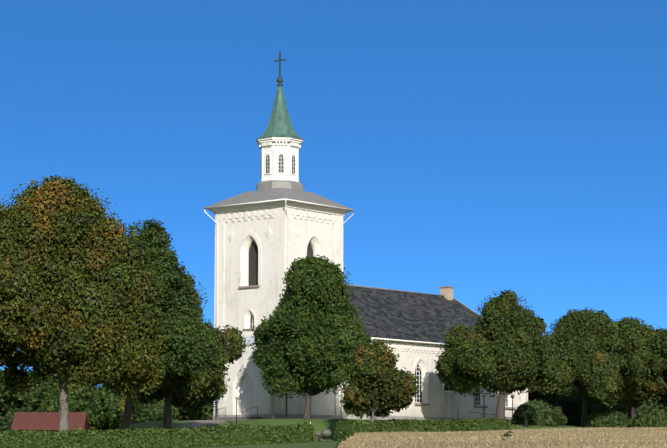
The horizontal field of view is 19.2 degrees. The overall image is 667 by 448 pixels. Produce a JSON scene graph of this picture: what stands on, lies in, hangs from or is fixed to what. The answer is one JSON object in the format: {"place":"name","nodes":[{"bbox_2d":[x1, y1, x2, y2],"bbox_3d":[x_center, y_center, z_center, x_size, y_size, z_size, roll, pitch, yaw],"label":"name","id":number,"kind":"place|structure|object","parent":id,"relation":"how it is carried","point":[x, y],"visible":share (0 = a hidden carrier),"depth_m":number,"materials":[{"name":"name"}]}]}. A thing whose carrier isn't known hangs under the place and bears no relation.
{"place":"outdoors","nodes":[
{"label":"outdoors","id":0,"kind":"place"},
{"bbox_2d":[224,208,334,414],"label":"church tower","id":1,"kind":"structure","parent":0,"point":[258,301],"depth_m":195.17,"materials":[{"name":"white paint"}]},
{"bbox_2d":[217,336,274,418],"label":"entrance portal","id":2,"kind":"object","parent":1,"relation":"attached to","point":[248,394],"depth_m":193.09,"materials":[{"name":"white paint"}]},
{"bbox_2d":[208,200,349,419],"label":"tower trim","id":3,"kind":"structure","parent":1,"relation":"attached to","point":[222,218],"depth_m":195.11,"materials":[{"name":"white paint"}]},
{"bbox_2d":[203,180,354,211],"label":"tower roof","id":4,"kind":"structure","parent":1,"relation":"on","point":[273,190],"depth_m":197.04,"materials":[{"name":"grey metal"}]},
{"bbox_2d":[257,137,302,181],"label":"lantern","id":5,"kind":"object","parent":4,"relation":"on","point":[279,158],"visible":0.98,"depth_m":198.12,"materials":[{"name":"white paint"}]},
{"bbox_2d":[256,52,302,141],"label":"spire","id":6,"kind":"structure","parent":5,"relation":"on","point":[279,124],"depth_m":199.44,"materials":[{"name":"green metal"}]},
{"bbox_2d":[204,200,353,418],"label":"downspouts","id":7,"kind":"object","parent":1,"relation":"attached to","point":[287,271],"visible":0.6,"depth_m":197.08,"materials":[{"name":"white metal"}]},
{"bbox_2d":[249,241,312,327],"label":"tower windows","id":8,"kind":"structure","parent":1,"relation":"attached to","point":[253,264],"depth_m":195.55,"materials":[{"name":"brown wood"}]},
{"bbox_2d":[0,0,666,387],"label":"sky","id":9,"kind":"structure","parent":0,"point":[477,148],"materials":[{"name":"blue"}]},
{"bbox_2d":[118,418,583,447],"bbox_3d":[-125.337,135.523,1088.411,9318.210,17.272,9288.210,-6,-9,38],"label":"ground","id":10,"kind":"structure","parent":0,"point":[320,424],"depth_m":183.24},
{"bbox_2d":[0,407,36,431],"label":"bush","id":11,"kind":"object","parent":10,"relation":"on","point":[5,425],"visible":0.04,"depth_m":257.85,"materials":[{"name":"green plant"}]},
{"bbox_2d":[0,369,58,422],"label":"bush","id":12,"kind":"object","parent":10,"relation":"on","point":[13,402],"visible":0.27,"depth_m":267.11,"materials":[{"name":"green plant"}]},
{"bbox_2d":[0,198,68,399],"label":"tree","id":13,"kind":"object","parent":10,"relation":"on","point":[27,322],"depth_m":145.46,"materials":[{"name":"green plant"}]},
{"bbox_2d":[36,372,57,401],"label":"bush","id":14,"kind":"object","parent":10,"relation":"on","point":[49,386],"visible":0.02,"depth_m":309.37,"materials":[{"name":"green plant"}]},
{"bbox_2d":[11,412,88,431],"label":"shed roof","id":15,"kind":"structure","parent":10,"relation":"on","point":[39,421],"depth_m":235.74,"materials":[{"name":"tile"}]},
{"bbox_2d":[45,375,104,429],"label":"bush","id":16,"kind":"object","parent":10,"relation":"on","point":[81,400],"visible":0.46,"depth_m":278.58,"materials":[{"name":"green plant"}]},
{"bbox_2d":[0,175,166,430],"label":"tree","id":17,"kind":"object","parent":10,"relation":"on","point":[107,293],"depth_m":148.96,"materials":[{"name":"green plant"}]},
{"bbox_2d":[91,386,103,429],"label":"bush","id":18,"kind":"object","parent":10,"relation":"on","point":[95,391],"depth_m":288.56,"materials":[{"name":"green plant"}]},
{"bbox_2d":[89,386,120,429],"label":"bush","id":19,"kind":"object","parent":10,"relation":"on","point":[102,395],"visible":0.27,"depth_m":280.58,"materials":[{"name":"green plant"}]},
{"bbox_2d":[104,393,178,426],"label":"bush","id":20,"kind":"object","parent":10,"relation":"on","point":[112,407],"visible":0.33,"depth_m":276.74,"materials":[{"name":"green plant"}]},
{"bbox_2d":[73,218,217,429],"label":"tree","id":21,"kind":"object","parent":10,"relation":"on","point":[187,341],"depth_m":156.51,"materials":[{"name":"green plant"}]},
{"bbox_2d":[0,422,315,447],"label":"hedge","id":22,"kind":"object","parent":10,"relation":"on","point":[161,432],"depth_m":150.01,"materials":[{"name":"green plant"}]},
{"bbox_2d":[131,389,185,423],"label":"bush","id":23,"kind":"object","parent":10,"relation":"on","point":[149,412],"visible":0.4,"depth_m":266.76,"materials":[{"name":"green plant"}]},
{"bbox_2d":[134,270,246,428],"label":"tree","id":24,"kind":"object","parent":10,"relation":"on","point":[190,393],"depth_m":170.22,"materials":[{"name":"green plant"}]},
{"bbox_2d":[181,389,213,419],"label":"bush","id":25,"kind":"object","parent":10,"relation":"on","point":[203,415],"depth_m":264.08,"materials":[{"name":"green plant"}]},
{"bbox_2d":[185,413,212,420],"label":"bush","id":26,"kind":"object","parent":10,"relation":"on","point":[188,417],"visible":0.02,"depth_m":267.94,"materials":[{"name":"green plant"}]},
{"bbox_2d":[209,407,262,419],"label":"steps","id":27,"kind":"structure","parent":10,"relation":"on","point":[230,418],"depth_m":191.52,"materials":[{"name":"stone"}]},
{"bbox_2d":[234,393,238,424],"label":"globe lamp","id":28,"kind":"object","parent":10,"relation":"on","point":[236,395],"visible":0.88,"depth_m":182.58,"materials":[{"name":"white glass"}]},
{"bbox_2d":[248,254,372,418],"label":"tree","id":29,"kind":"object","parent":10,"relation":"on","point":[295,332],"depth_m":182.48,"materials":[{"name":"green plant"}]},
{"bbox_2d":[314,429,331,440],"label":"boulder wall","id":30,"kind":"structure","parent":10,"relation":"on","point":[325,433],"depth_m":168.05,"materials":[{"name":"stone"}]},
{"bbox_2d":[335,438,346,447],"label":"weed","id":31,"kind":"object","parent":10,"relation":"on","point":[340,440],"visible":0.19,"depth_m":126.75,"materials":[{"name":"green plant"}]},
{"bbox_2d":[334,420,362,440],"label":"shrub","id":32,"kind":"object","parent":10,"relation":"on","point":[343,433],"visible":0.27,"depth_m":168.90,"materials":[{"name":"green plant"}]},
{"bbox_2d":[340,339,418,421],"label":"tree","id":33,"kind":"object","parent":10,"relation":"on","point":[387,376],"depth_m":170.62,"materials":[{"name":"green plant"}]},
{"bbox_2d":[334,417,510,438],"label":"hedge","id":34,"kind":"object","parent":10,"relation":"on","point":[470,422],"depth_m":176.67,"materials":[{"name":"green plant"}]},
{"bbox_2d":[343,343,521,418],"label":"church nave","id":35,"kind":"structure","parent":10,"relation":"on","point":[407,359],"depth_m":204.55,"materials":[{"name":"white paint"}]},
{"bbox_2d":[344,284,526,417],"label":"nave roof","id":36,"kind":"structure","parent":35,"relation":"on","point":[401,315],"depth_m":208.22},
{"bbox_2d":[364,339,527,423],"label":"nave trim","id":37,"kind":"structure","parent":35,"relation":"attached to","point":[448,401],"depth_m":205.07,"materials":[{"name":"white paint"}]},
{"bbox_2d":[415,363,508,406],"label":"nave windows","id":38,"kind":"structure","parent":35,"relation":"in","point":[419,394],"depth_m":203.69,"materials":[{"name":"black glass"}]},
{"bbox_2d":[434,289,568,418],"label":"tree","id":39,"kind":"object","parent":10,"relation":"on","point":[507,340],"depth_m":196.01,"materials":[{"name":"green plant"}]},
{"bbox_2d":[510,395,514,423],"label":"post lamp","id":40,"kind":"object","parent":10,"relation":"on","point":[512,396],"visible":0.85,"depth_m":208.46,"materials":[{"name":"black metal"}]},
{"bbox_2d":[523,417,528,426],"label":"litter bin","id":41,"kind":"object","parent":10,"relation":"on","point":[525,421],"visible":0.88,"depth_m":204.13,"materials":[{"name":"black metal"}]},
{"bbox_2d":[513,399,559,425],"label":"shrub","id":42,"kind":"object","parent":10,"relation":"on","point":[536,412],"depth_m":209.76,"materials":[{"name":"green plant"}]},
{"bbox_2d":[530,398,562,425],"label":"bush","id":43,"kind":"object","parent":10,"relation":"on","point":[548,402],"depth_m":226.84,"materials":[{"name":"green plant"}]},
{"bbox_2d":[542,394,566,409],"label":"bush","id":44,"kind":"object","parent":10,"relation":"on","point":[559,402],"visible":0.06,"depth_m":232.03,"materials":[{"name":"green plant"}]},
{"bbox_2d":[551,406,567,427],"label":"shrub","id":45,"kind":"object","parent":10,"relation":"on","point":[557,415],"depth_m":195.25,"materials":[{"name":"green plant"}]},
{"bbox_2d":[562,395,606,425],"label":"bush","id":46,"kind":"object","parent":10,"relation":"on","point":[572,410],"visible":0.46,"depth_m":225.67,"materials":[{"name":"green plant"}]},
{"bbox_2d":[545,307,623,426],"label":"tree","id":47,"kind":"object","parent":10,"relation":"on","point":[576,336],"depth_m":215.57,"materials":[{"name":"green plant"}]},
{"bbox_2d":[582,407,630,427],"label":"shrub","id":48,"kind":"object","parent":10,"relation":"on","point":[607,417],"visible":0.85,"depth_m":211.74,"materials":[{"name":"green plant"}]},
{"bbox_2d":[576,316,666,418],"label":"tree","id":49,"kind":"object","parent":10,"relation":"on","point":[603,375],"depth_m":209.53,"materials":[{"name":"green plant"}]},
{"bbox_2d":[613,402,651,414],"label":"bush","id":50,"kind":"object","parent":10,"relation":"on","point":[643,406],"visible":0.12,"depth_m":226.19,"materials":[{"name":"green plant"}]},
{"bbox_2d":[622,327,666,393],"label":"tree","id":51,"kind":"object","parent":10,"relation":"on","point":[656,353],"depth_m":205.45,"materials":[{"name":"green plant"}]},
{"bbox_2d":[628,407,666,427],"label":"shrub","id":52,"kind":"object","parent":10,"relation":"on","point":[653,417],"depth_m":208.01,"materials":[{"name":"green plant"}]},
{"bbox_2d":[645,397,666,408],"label":"bush","id":53,"kind":"object","parent":10,"relation":"on","point":[652,404],"visible":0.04,"depth_m":232.12,"materials":[{"name":"green plant"}]},
{"bbox_2d":[338,427,666,447],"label":"dry grass field","id":54,"kind":"structure","parent":0,"point":[620,437],"depth_m":111.68,"materials":[{"name":"beige dry grass"}]},
{"bbox_2d":[528,344,572,402],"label":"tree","id":55,"kind":"object","parent":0,"point":[533,395],"depth_m":231.26,"materials":[{"name":"green plant"}]}
]}

